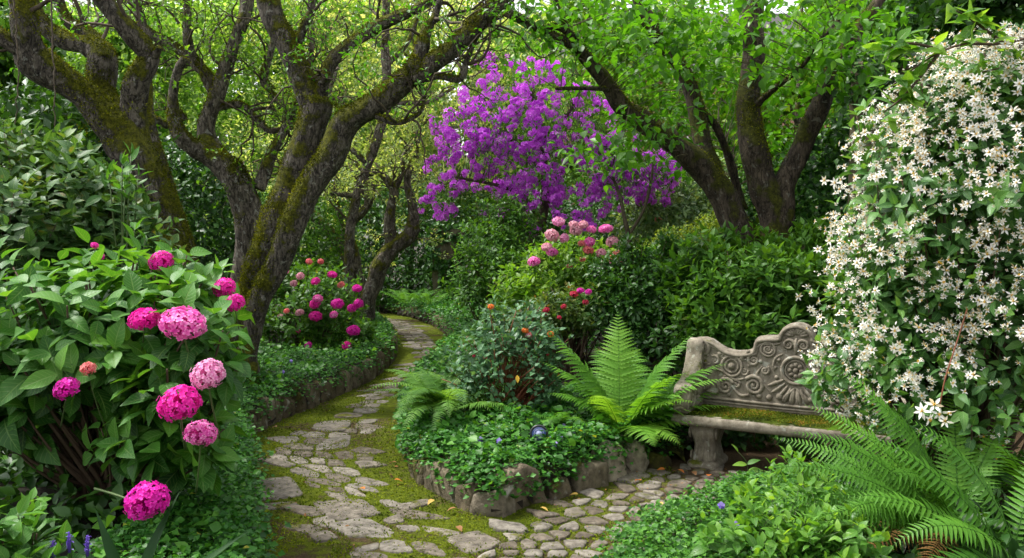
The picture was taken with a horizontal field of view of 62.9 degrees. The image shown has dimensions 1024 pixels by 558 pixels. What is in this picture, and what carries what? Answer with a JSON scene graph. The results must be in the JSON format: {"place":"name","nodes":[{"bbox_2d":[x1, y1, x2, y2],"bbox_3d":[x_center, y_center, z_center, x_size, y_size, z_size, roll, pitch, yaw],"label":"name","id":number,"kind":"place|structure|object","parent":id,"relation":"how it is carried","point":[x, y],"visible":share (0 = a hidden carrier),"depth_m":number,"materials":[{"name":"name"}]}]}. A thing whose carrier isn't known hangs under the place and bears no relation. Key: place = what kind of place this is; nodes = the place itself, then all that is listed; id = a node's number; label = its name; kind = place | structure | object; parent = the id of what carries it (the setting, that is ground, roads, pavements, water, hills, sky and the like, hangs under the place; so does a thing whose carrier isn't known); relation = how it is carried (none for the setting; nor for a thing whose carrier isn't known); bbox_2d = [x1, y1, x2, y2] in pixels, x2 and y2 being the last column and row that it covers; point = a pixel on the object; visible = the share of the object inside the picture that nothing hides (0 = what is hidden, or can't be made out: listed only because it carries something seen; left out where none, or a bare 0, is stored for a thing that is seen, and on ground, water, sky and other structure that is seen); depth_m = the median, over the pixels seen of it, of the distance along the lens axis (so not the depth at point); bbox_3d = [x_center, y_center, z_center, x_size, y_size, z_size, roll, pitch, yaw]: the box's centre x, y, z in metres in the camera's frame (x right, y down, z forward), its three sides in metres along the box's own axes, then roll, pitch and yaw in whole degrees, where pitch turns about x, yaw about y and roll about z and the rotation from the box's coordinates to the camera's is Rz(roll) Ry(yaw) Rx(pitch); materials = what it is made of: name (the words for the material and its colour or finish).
{"place":"outdoors","nodes":[
{"label":"outdoors","id":0,"kind":"place"},
{"bbox_2d":[0,296,390,557],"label":"garden bed soil","id":1,"kind":"structure","parent":0,"point":[94,533],"depth_m":4.90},
{"bbox_2d":[0,487,85,557],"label":"broadleaf plant","id":2,"kind":"object","parent":1,"relation":"on","point":[18,539],"visible":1,"depth_m":3.35,"materials":[{"name":"green plant"}]},
{"bbox_2d":[49,532,91,557],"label":"lavender flower","id":3,"kind":"object","parent":1,"relation":"on","point":[86,544],"visible":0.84,"depth_m":3.35,"materials":[{"name":"purple plant"}]},
{"bbox_2d":[0,408,183,551],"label":"shade plant","id":4,"kind":"object","parent":1,"relation":"on","point":[73,511],"visible":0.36,"depth_m":4.22,"materials":[{"name":"green plant"}]},
{"bbox_2d":[0,68,194,281],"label":"dark shrub","id":5,"kind":"object","parent":1,"relation":"on","point":[49,121],"visible":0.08,"depth_m":8.19,"materials":[{"name":"green plant"}]},
{"bbox_2d":[0,116,195,406],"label":"leafy shrub","id":6,"kind":"object","parent":1,"relation":"on","point":[32,217],"visible":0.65,"depth_m":5.76,"materials":[{"name":"green plant"}]},
{"bbox_2d":[0,0,199,272],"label":"gnarled tree","id":7,"kind":"object","parent":1,"relation":"on","point":[113,119],"visible":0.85,"depth_m":7.78,"materials":[{"name":"brown plant"}]},
{"bbox_2d":[12,0,19,123],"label":"hanging vine","id":8,"kind":"object","parent":7,"relation":"hanging from","point":[17,58],"visible":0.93,"depth_m":6.70,"materials":[{"name":"green plant"}]},
{"bbox_2d":[51,0,55,126],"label":"hanging vine","id":9,"kind":"object","parent":7,"relation":"hanging from","point":[52,56],"visible":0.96,"depth_m":6.70,"materials":[{"name":"green plant"}]},
{"bbox_2d":[0,226,254,520],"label":"hydrangea bush","id":10,"kind":"object","parent":1,"relation":"on","point":[138,363],"visible":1,"depth_m":4.08,"materials":[{"name":"green plant"}]},
{"bbox_2d":[84,141,234,283],"bbox_3d":[-2.255,0.194,5.268,1.332,2.188,0.436,2,3,36],"label":"young hydrangea","id":11,"kind":"object","parent":1,"relation":"on","point":[125,171],"visible":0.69,"depth_m":5.53,"materials":[{"name":"green plant"}]},
{"bbox_2d":[70,493,248,557],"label":"strap leaf plant","id":12,"kind":"object","parent":1,"relation":"on","point":[110,549],"visible":0.89,"depth_m":3.52,"materials":[{"name":"plant"}]},
{"bbox_2d":[109,135,278,318],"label":"ivy bank","id":13,"kind":"structure","parent":1,"relation":"on","point":[182,169],"depth_m":11.95,"materials":[{"name":"green plant"}]},
{"bbox_2d":[40,0,414,285],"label":"gnarled tree","id":14,"kind":"object","parent":1,"relation":"on","point":[207,148],"visible":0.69,"depth_m":10.21,"materials":[{"name":"brown plant"}]},
{"bbox_2d":[179,165,384,273],"bbox_3d":[-8.026,-1.096,20.971,10.660,3.890,4.310,-1,3,-27],"label":"background hedge","id":15,"kind":"object","parent":1,"relation":"on","point":[194,213],"visible":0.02,"depth_m":22.02,"materials":[{"name":"green plant"}]},
{"bbox_2d":[196,176,369,309],"bbox_3d":[-4.307,-0.648,16.179,2.696,2.722,4.546,0,3,0],"label":"leafy hedge","id":16,"kind":"object","parent":1,"relation":"on","point":[323,253],"visible":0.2,"depth_m":15.27,"materials":[{"name":"green plant"}]},
{"bbox_2d":[259,257,381,349],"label":"hydrangea bush","id":17,"kind":"object","parent":1,"relation":"on","point":[316,322],"visible":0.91,"depth_m":11.36,"materials":[{"name":"green plant"}]},
{"bbox_2d":[235,126,411,314],"bbox_3d":[-3.478,-1.256,16.303,3.264,4.400,2.254,0,3,0],"label":"tree","id":18,"kind":"object","parent":1,"relation":"on","point":[365,207],"visible":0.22,"depth_m":15.88,"materials":[{"name":"green plant"}]},
{"bbox_2d":[187,0,515,318],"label":"slender tree","id":19,"kind":"object","parent":1,"relation":"on","point":[368,160],"visible":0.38,"depth_m":13.82,"materials":[{"name":"green plant"}]},
{"bbox_2d":[211,0,587,384],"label":"gnarled tree","id":20,"kind":"object","parent":1,"relation":"on","point":[313,159],"visible":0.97,"depth_m":8.69,"materials":[{"name":"brown plant"}]},
{"bbox_2d":[334,64,472,320],"bbox_3d":[-1.948,-1.493,14.774,2.499,5.017,2.313,-1,3,-20],"label":"tree","id":21,"kind":"object","parent":1,"relation":"on","point":[395,244],"visible":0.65,"depth_m":14.88,"materials":[{"name":"green plant"}]},
{"bbox_2d":[379,289,441,306],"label":"hedge fern","id":22,"kind":"object","parent":1,"relation":"on","point":[406,297],"visible":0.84,"depth_m":18.64,"materials":[{"name":"green plant"}]},
{"bbox_2d":[0,0,807,245],"label":"sky","id":23,"kind":"structure","parent":0,"point":[790,2],"materials":[{"name":"white"}]},
{"bbox_2d":[209,246,619,296],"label":"ground","id":24,"kind":"structure","parent":0,"point":[415,248],"depth_m":49.02,"materials":[{"name":"soil"}]},
{"bbox_2d":[0,0,128,232],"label":"background tree","id":25,"kind":"object","parent":24,"relation":"on","point":[7,63],"visible":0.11,"depth_m":16.01,"materials":[{"name":"green plant"}]},
{"bbox_2d":[1,1,207,157],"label":"background tree","id":26,"kind":"object","parent":24,"relation":"on","point":[162,131],"visible":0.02,"depth_m":22.13,"materials":[{"name":"green plant"}]},
{"bbox_2d":[77,0,324,244],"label":"background tree","id":27,"kind":"object","parent":24,"relation":"on","point":[186,107],"visible":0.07,"depth_m":23.12,"materials":[{"name":"green plant"}]},
{"bbox_2d":[127,0,350,217],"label":"background tree","id":28,"kind":"object","parent":24,"relation":"on","point":[199,6],"visible":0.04,"depth_m":31.05,"materials":[{"name":"green plant"}]},
{"bbox_2d":[249,409,267,431],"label":"edging stone","id":29,"kind":"object","parent":24,"relation":"on","point":[263,422],"visible":0.34,"depth_m":7.84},
{"bbox_2d":[258,396,281,425],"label":"edging stone","id":30,"kind":"object","parent":24,"relation":"on","point":[275,414],"visible":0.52,"depth_m":8.14,"materials":[{"name":"stone"}]},
{"bbox_2d":[276,396,295,418],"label":"edging stone","id":31,"kind":"object","parent":24,"relation":"on","point":[286,404],"visible":0.61,"depth_m":8.43,"materials":[{"name":"stone"}]},
{"bbox_2d":[289,392,306,412],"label":"edging stone","id":32,"kind":"object","parent":24,"relation":"on","point":[301,405],"visible":0.59,"depth_m":8.71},
{"bbox_2d":[179,0,449,270],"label":"background tree","id":33,"kind":"object","parent":24,"relation":"on","point":[240,84],"visible":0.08,"depth_m":24.76,"materials":[{"name":"green plant"}]},
{"bbox_2d":[312,380,334,402],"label":"edging stone","id":34,"kind":"object","parent":24,"relation":"on","point":[327,393],"visible":0.52,"depth_m":9.31,"materials":[{"name":"stone"}]},
{"bbox_2d":[338,369,352,392],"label":"edging stone","id":35,"kind":"object","parent":24,"relation":"on","point":[348,375],"visible":0.55,"depth_m":9.88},
{"bbox_2d":[346,365,363,388],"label":"edging stone","id":36,"kind":"object","parent":24,"relation":"on","point":[357,382],"visible":0.57,"depth_m":10.16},
{"bbox_2d":[251,0,469,248],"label":"background tree","id":37,"kind":"object","parent":24,"relation":"on","point":[442,70],"visible":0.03,"depth_m":33.73,"materials":[{"name":"green plant"}]},
{"bbox_2d":[298,180,505,311],"bbox_3d":[-2.832,-0.891,21.649,5.999,3.548,4.109,0,3,0],"label":"dark hedge","id":38,"kind":"object","parent":24,"relation":"on","point":[406,260],"visible":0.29,"depth_m":20.82,"materials":[{"name":"green plant"}]},
{"bbox_2d":[409,455,428,485],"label":"edging stone","id":39,"kind":"object","parent":24,"relation":"on","point":[418,477],"visible":0.32,"depth_m":6.24,"materials":[{"name":"stone"}]},
{"bbox_2d":[318,0,550,286],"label":"background tree","id":40,"kind":"object","parent":24,"relation":"on","point":[434,82],"visible":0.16,"depth_m":23.10,"materials":[{"name":"green plant"}]},
{"bbox_2d":[423,457,469,503],"bbox_3d":[-0.468,1.436,5.962,0.196,0.295,0.501,-2,3,-33],"label":"edging stone","id":41,"kind":"object","parent":24,"relation":"on","point":[432,486],"visible":0.54,"depth_m":5.88,"materials":[{"name":"stone"}]},
{"bbox_2d":[367,0,584,290],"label":"background tree","id":42,"kind":"object","parent":24,"relation":"on","point":[477,116],"visible":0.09,"depth_m":29.30,"materials":[{"name":"green plant"}]},
{"bbox_2d":[473,484,515,516],"bbox_3d":[-0.118,1.480,5.562,0.271,0.244,0.202,1,3,15],"label":"edging stone","id":43,"kind":"object","parent":24,"relation":"on","point":[503,501],"visible":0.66,"depth_m":5.48,"materials":[{"name":"stone"}]},
{"bbox_2d":[493,461,547,512],"bbox_3d":[0.061,1.407,5.697,0.362,0.353,0.230,-2,4,-41],"label":"edging stone","id":44,"kind":"object","parent":24,"relation":"on","point":[517,502],"visible":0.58,"depth_m":5.63,"materials":[{"name":"stone"}]},
{"bbox_2d":[544,474,571,499],"bbox_3d":[0.302,1.488,5.886,0.211,0.205,0.190,-2,4,-41],"label":"edging stone","id":45,"kind":"object","parent":24,"relation":"on","point":[564,488],"visible":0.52,"depth_m":5.83,"materials":[{"name":"stone"}]},
{"bbox_2d":[450,0,709,255],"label":"background tree","id":46,"kind":"object","parent":24,"relation":"on","point":[545,121],"visible":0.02,"depth_m":23.86,"materials":[{"name":"green plant"}]},
{"bbox_2d":[567,459,609,489],"bbox_3d":[0.547,1.448,6.101,0.329,0.257,0.198,-2,3,-37],"label":"edging stone","id":47,"kind":"object","parent":24,"relation":"on","point":[595,476],"visible":0.59,"depth_m":6.03,"materials":[{"name":"stone"}]},
{"bbox_2d":[596,438,625,481],"bbox_3d":[0.752,1.393,6.345,0.187,0.346,0.251,2,4,42],"label":"edging stone","id":48,"kind":"object","parent":24,"relation":"on","point":[614,475],"visible":0.47,"depth_m":6.28,"materials":[{"name":"stone"}]},
{"bbox_2d":[620,438,646,473],"bbox_3d":[0.923,1.396,6.519,0.237,0.330,0.211,-2,3,-38],"label":"edging stone","id":49,"kind":"object","parent":24,"relation":"on","point":[638,465],"visible":0.5,"depth_m":6.44,"materials":[{"name":"stone"}]},
{"bbox_2d":[646,451,670,468],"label":"edging stone","id":50,"kind":"object","parent":24,"relation":"on","point":[656,460],"visible":0.46,"depth_m":6.60,"materials":[{"name":"stone"}]},
{"bbox_2d":[542,0,815,224],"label":"background tree","id":51,"kind":"object","parent":24,"relation":"on","point":[610,67],"visible":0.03,"depth_m":21.09,"materials":[{"name":"green plant"}]},
{"bbox_2d":[682,0,845,224],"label":"background tree","id":52,"kind":"object","parent":24,"relation":"on","point":[789,109],"visible":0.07,"depth_m":19.71,"materials":[{"name":"green plant"}]},
{"bbox_2d":[800,0,1023,216],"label":"background tree","id":53,"kind":"object","parent":24,"relation":"on","point":[859,8],"visible":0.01,"depth_m":15.81,"materials":[{"name":"green plant"}]},
{"bbox_2d":[830,18,1023,427],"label":"ivy wall","id":54,"kind":"structure","parent":24,"relation":"on","point":[880,67],"depth_m":9.00,"materials":[{"name":"green plant"}]},
{"bbox_2d":[857,0,1023,52],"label":"background tree","id":55,"kind":"object","parent":24,"relation":"on","point":[1001,9],"visible":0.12,"depth_m":13.01,"materials":[{"name":"green plant"}]},
{"bbox_2d":[424,221,466,299],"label":"shrub","id":56,"kind":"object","parent":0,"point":[439,268],"depth_m":19.47,"materials":[{"name":"green plant"}]},
{"bbox_2d":[377,300,693,511],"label":"garden bed soil","id":57,"kind":"structure","parent":0,"point":[673,448],"depth_m":6.81,"materials":[{"name":"soil"}]},
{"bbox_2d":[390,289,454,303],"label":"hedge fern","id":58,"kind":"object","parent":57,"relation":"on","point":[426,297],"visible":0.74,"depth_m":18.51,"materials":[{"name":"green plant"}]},
{"bbox_2d":[364,362,528,432],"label":"feathery fern","id":59,"kind":"object","parent":57,"relation":"on","point":[444,398],"visible":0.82,"depth_m":6.83,"materials":[{"name":"green plant"}]},
{"bbox_2d":[437,191,556,331],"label":"green shrub","id":60,"kind":"object","parent":57,"relation":"on","point":[495,234],"visible":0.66,"depth_m":12.61,"materials":[{"name":"green plant"}]},
{"bbox_2d":[436,294,572,421],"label":"rose bush","id":61,"kind":"object","parent":57,"relation":"on","point":[522,341],"visible":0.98,"depth_m":7.04,"materials":[{"name":"green plant"}]},
{"bbox_2d":[391,360,691,506],"bbox_3d":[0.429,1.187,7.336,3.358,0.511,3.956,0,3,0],"label":"ground cover","id":62,"kind":"object","parent":57,"relation":"on","point":[488,425],"visible":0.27,"depth_m":6.21,"materials":[{"name":"green plant"}]},
{"bbox_2d":[525,412,583,425],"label":"shield fern","id":63,"kind":"object","parent":62,"relation":"on","point":[562,418],"visible":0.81,"depth_m":6.55,"materials":[{"name":"green plant"}]},
{"bbox_2d":[540,312,732,445],"bbox_3d":[1.018,0.761,6.764,1.470,0.948,1.301,-2,4,-40],"label":"shield fern","id":64,"kind":"object","parent":62,"relation":"on","point":[621,392],"visible":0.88,"depth_m":6.74,"materials":[{"name":"green plant"}]},
{"bbox_2d":[418,41,685,323],"bbox_3d":[0.772,-1.467,13.775,4.739,5.050,2.461,0,3,0],"label":"purple rhododendron","id":65,"kind":"object","parent":57,"relation":"on","point":[646,185],"visible":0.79,"depth_m":13.44,"materials":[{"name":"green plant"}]},
{"bbox_2d":[485,216,624,363],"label":"hydrangea bush","id":66,"kind":"object","parent":57,"relation":"on","point":[564,266],"visible":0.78,"depth_m":10.05,"materials":[{"name":"green plant"}]},
{"bbox_2d":[500,279,609,380],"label":"red flowered shrub","id":67,"kind":"object","parent":57,"relation":"on","point":[567,317],"visible":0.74,"depth_m":9.06,"materials":[{"name":"green plant"}]},
{"bbox_2d":[482,184,659,271],"bbox_3d":[1.333,-0.760,16.472,3.976,2.223,2.201,0,3,0],"label":"dark understory","id":68,"kind":"object","parent":57,"relation":"on","point":[566,205],"visible":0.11,"depth_m":15.96,"materials":[{"name":"green plant"}]},
{"bbox_2d":[568,226,694,376],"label":"glossy shrub","id":69,"kind":"object","parent":57,"relation":"on","point":[635,298],"visible":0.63,"depth_m":8.95,"materials":[{"name":"green plant"}]},
{"bbox_2d":[480,125,847,253],"bbox_3d":[4.020,-1.437,18.955,4.518,3.334,11.440,-2,3,-38],"label":"background hedge","id":70,"kind":"object","parent":57,"relation":"on","point":[717,152],"visible":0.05,"depth_m":19.69,"materials":[{"name":"green plant"}]},
{"bbox_2d":[605,157,754,245],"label":"shrub","id":71,"kind":"object","parent":57,"relation":"on","point":[680,200],"visible":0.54,"depth_m":13.94,"materials":[{"name":"plant"}]},
{"bbox_2d":[636,210,724,250],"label":"golden bush","id":72,"kind":"object","parent":57,"relation":"on","point":[707,223],"visible":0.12,"depth_m":12.29,"materials":[{"name":"green plant"}]},
{"bbox_2d":[491,0,919,245],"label":"spreading tree","id":73,"kind":"object","parent":57,"relation":"on","point":[771,194],"visible":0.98,"depth_m":9.57,"materials":[{"name":"green plant"}]},
{"bbox_2d":[483,13,833,278],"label":"leaves","id":74,"kind":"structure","parent":73,"relation":"attached to","point":[777,23],"depth_m":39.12,"materials":[{"name":"plant"}]},
{"bbox_2d":[661,380,860,461],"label":"shade plant","id":75,"kind":"object","parent":57,"relation":"on","point":[738,440],"visible":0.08,"depth_m":7.12,"materials":[{"name":"green plant"}]},
{"bbox_2d":[648,215,914,366],"bbox_3d":[2.638,0.233,8.569,2.315,1.829,1.873,-1,3,-12],"label":"glossy shrub","id":76,"kind":"object","parent":57,"relation":"on","point":[748,302],"visible":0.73,"depth_m":8.18,"materials":[{"name":"green plant"}]},
{"bbox_2d":[243,311,1023,557],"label":"path","id":77,"kind":"structure","parent":0,"point":[770,453],"depth_m":6.31,"materials":[{"name":"stone"}]},
{"bbox_2d":[1,326,396,557],"bbox_3d":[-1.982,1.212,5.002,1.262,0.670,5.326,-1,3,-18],"label":"ground cover","id":78,"kind":"object","parent":77,"relation":"on","point":[209,502],"visible":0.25,"depth_m":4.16,"materials":[{"name":"green plant"}]},
{"bbox_2d":[251,476,302,500],"bbox_3d":[-1.721,1.526,6.053,0.336,0.049,0.571,-1,3,-24],"label":"flagstone","id":79,"kind":"object","parent":77,"relation":"on","point":[284,491],"visible":0.59,"depth_m":6.01,"materials":[{"name":"stone"}]},
{"bbox_2d":[299,383,318,408],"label":"edging stone","id":80,"kind":"object","parent":77,"relation":"on","point":[314,391],"visible":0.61,"depth_m":8.96,"materials":[{"name":"stone"}]},
{"bbox_2d":[237,305,400,424],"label":"ground cover","id":81,"kind":"object","parent":77,"relation":"on","point":[386,324],"visible":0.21,"depth_m":9.93,"materials":[{"name":"green plant"}]},
{"bbox_2d":[310,530,337,542],"bbox_3d":[-1.144,1.573,5.074,0.144,0.046,0.165,-2,3,-32],"label":"flagstone","id":82,"kind":"object","parent":77,"relation":"on","point":[322,536],"visible":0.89,"depth_m":5.04,"materials":[{"name":"stone"}]},
{"bbox_2d":[312,420,350,432],"bbox_3d":[-1.748,1.428,8.095,0.370,0.051,0.540,0,3,0],"label":"flagstone","id":83,"kind":"object","parent":77,"relation":"on","point":[332,426],"visible":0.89,"depth_m":8.01,"materials":[{"name":"stone"}]},
{"bbox_2d":[316,435,350,450],"bbox_3d":[-1.568,1.461,7.410,0.285,0.050,0.543,0,3,0],"label":"flagstone","id":84,"kind":"object","parent":77,"relation":"on","point":[340,440],"visible":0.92,"depth_m":7.38,"materials":[{"name":"stone"}]},
{"bbox_2d":[313,499,379,520],"bbox_3d":[-1.109,1.546,5.611,0.352,0.049,0.498,-1,3,-29],"label":"flagstone","id":85,"kind":"object","parent":77,"relation":"on","point":[352,511],"visible":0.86,"depth_m":5.55,"materials":[{"name":"stone"}]},
{"bbox_2d":[257,319,462,557],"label":"path setts","id":86,"kind":"structure","parent":77,"relation":"on","point":[387,546],"depth_m":6.63,"materials":[{"name":"stone"}]},
{"bbox_2d":[329,518,393,537],"bbox_3d":[-0.922,1.567,5.189,0.272,0.047,0.468,-3,4,-43],"label":"flagstone","id":87,"kind":"object","parent":77,"relation":"on","point":[363,525],"visible":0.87,"depth_m":5.18,"materials":[{"name":"stone"}]},
{"bbox_2d":[395,499,429,509],"bbox_3d":[-0.663,1.544,5.680,0.266,0.047,0.141,-2,3,-34],"label":"flagstone","id":88,"kind":"object","parent":77,"relation":"on","point":[416,503],"visible":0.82,"depth_m":5.65,"materials":[{"name":"stone"}]},
{"bbox_2d":[446,531,500,553],"bbox_3d":[-0.225,1.576,4.984,0.276,0.046,0.326,-2,3,-34],"label":"flagstone","id":89,"kind":"object","parent":77,"relation":"on","point":[471,538],"visible":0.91,"depth_m":4.96,"materials":[{"name":"stone"}]},
{"bbox_2d":[457,481,490,511],"bbox_3d":[-0.255,1.469,5.670,0.190,0.238,0.204,-2,3,-33],"label":"edging stone","id":90,"kind":"object","parent":77,"relation":"on","point":[462,502],"visible":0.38,"depth_m":5.59,"materials":[{"name":"stone"}]},
{"bbox_2d":[376,288,602,380],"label":"ground cover","id":91,"kind":"object","parent":77,"relation":"on","point":[425,362],"visible":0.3,"depth_m":14.26,"materials":[{"name":"green plant"}]},
{"bbox_2d":[250,367,771,557],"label":"moss","id":92,"kind":"object","parent":77,"relation":"on","point":[597,536],"visible":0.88,"depth_m":5.67,"materials":[{"name":"plant"}]},
{"bbox_2d":[455,463,784,557],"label":"path cobbles","id":93,"kind":"object","parent":77,"relation":"attached to","point":[650,490],"visible":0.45,"depth_m":5.42,"materials":[{"name":"stone"}]},
{"bbox_2d":[671,322,915,469],"bbox_3d":[2.153,0.925,6.434,1.740,1.148,0.572,1,3,29],"label":"stone bench","id":94,"kind":"object","parent":77,"relation":"on","point":[758,389],"visible":0.56,"depth_m":6.59,"materials":[{"name":"stone"}]},
{"bbox_2d":[739,98,848,245],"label":"ivy bank","id":95,"kind":"structure","parent":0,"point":[816,169],"depth_m":9.80,"materials":[{"name":"green plant"}]},
{"bbox_2d":[644,476,1023,557],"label":"garden bed soil","id":96,"kind":"structure","parent":0,"point":[905,551],"depth_m":4.60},
{"bbox_2d":[689,444,893,557],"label":"seedling plant","id":97,"kind":"object","parent":96,"relation":"on","point":[754,511],"visible":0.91,"depth_m":4.15,"materials":[{"name":"green plant"}]},
{"bbox_2d":[588,453,1017,557],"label":"ground cover","id":98,"kind":"object","parent":96,"relation":"on","point":[640,530],"visible":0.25,"depth_m":4.66,"materials":[{"name":"green plant"}]},
{"bbox_2d":[769,366,1023,557],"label":"sword fern","id":99,"kind":"object","parent":96,"relation":"on","point":[887,514],"visible":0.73,"depth_m":4.38,"materials":[{"name":"green plant"}]},
{"bbox_2d":[794,21,1023,507],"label":"jasmine bush","id":100,"kind":"object","parent":96,"relation":"on","point":[940,176],"visible":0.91,"depth_m":4.62,"materials":[{"name":"white plant"}]},
{"bbox_2d":[862,0,1023,133],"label":"leafy branch","id":101,"kind":"object","parent":100,"relation":"attached to","point":[981,20],"visible":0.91,"depth_m":4.45,"materials":[{"name":"green plant"}]},
{"bbox_2d":[828,428,1023,557],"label":"shade plant","id":102,"kind":"object","parent":96,"relation":"on","point":[1015,550],"visible":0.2,"depth_m":4.25,"materials":[{"name":"green plant"}]},
{"bbox_2d":[836,415,1023,557],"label":"sword fern","id":103,"kind":"object","parent":96,"relation":"on","point":[975,533],"visible":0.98,"depth_m":4.03,"materials":[{"name":"green plant"}]},
{"bbox_2d":[866,427,1023,535],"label":"sword fern","id":104,"kind":"object","parent":96,"relation":"on","point":[999,492],"visible":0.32,"depth_m":4.34,"materials":[{"name":"green plant"}]},
{"bbox_2d":[899,385,1023,493],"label":"sword fern","id":105,"kind":"object","parent":96,"relation":"on","point":[1020,457],"visible":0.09,"depth_m":4.71,"materials":[{"name":"green plant"}]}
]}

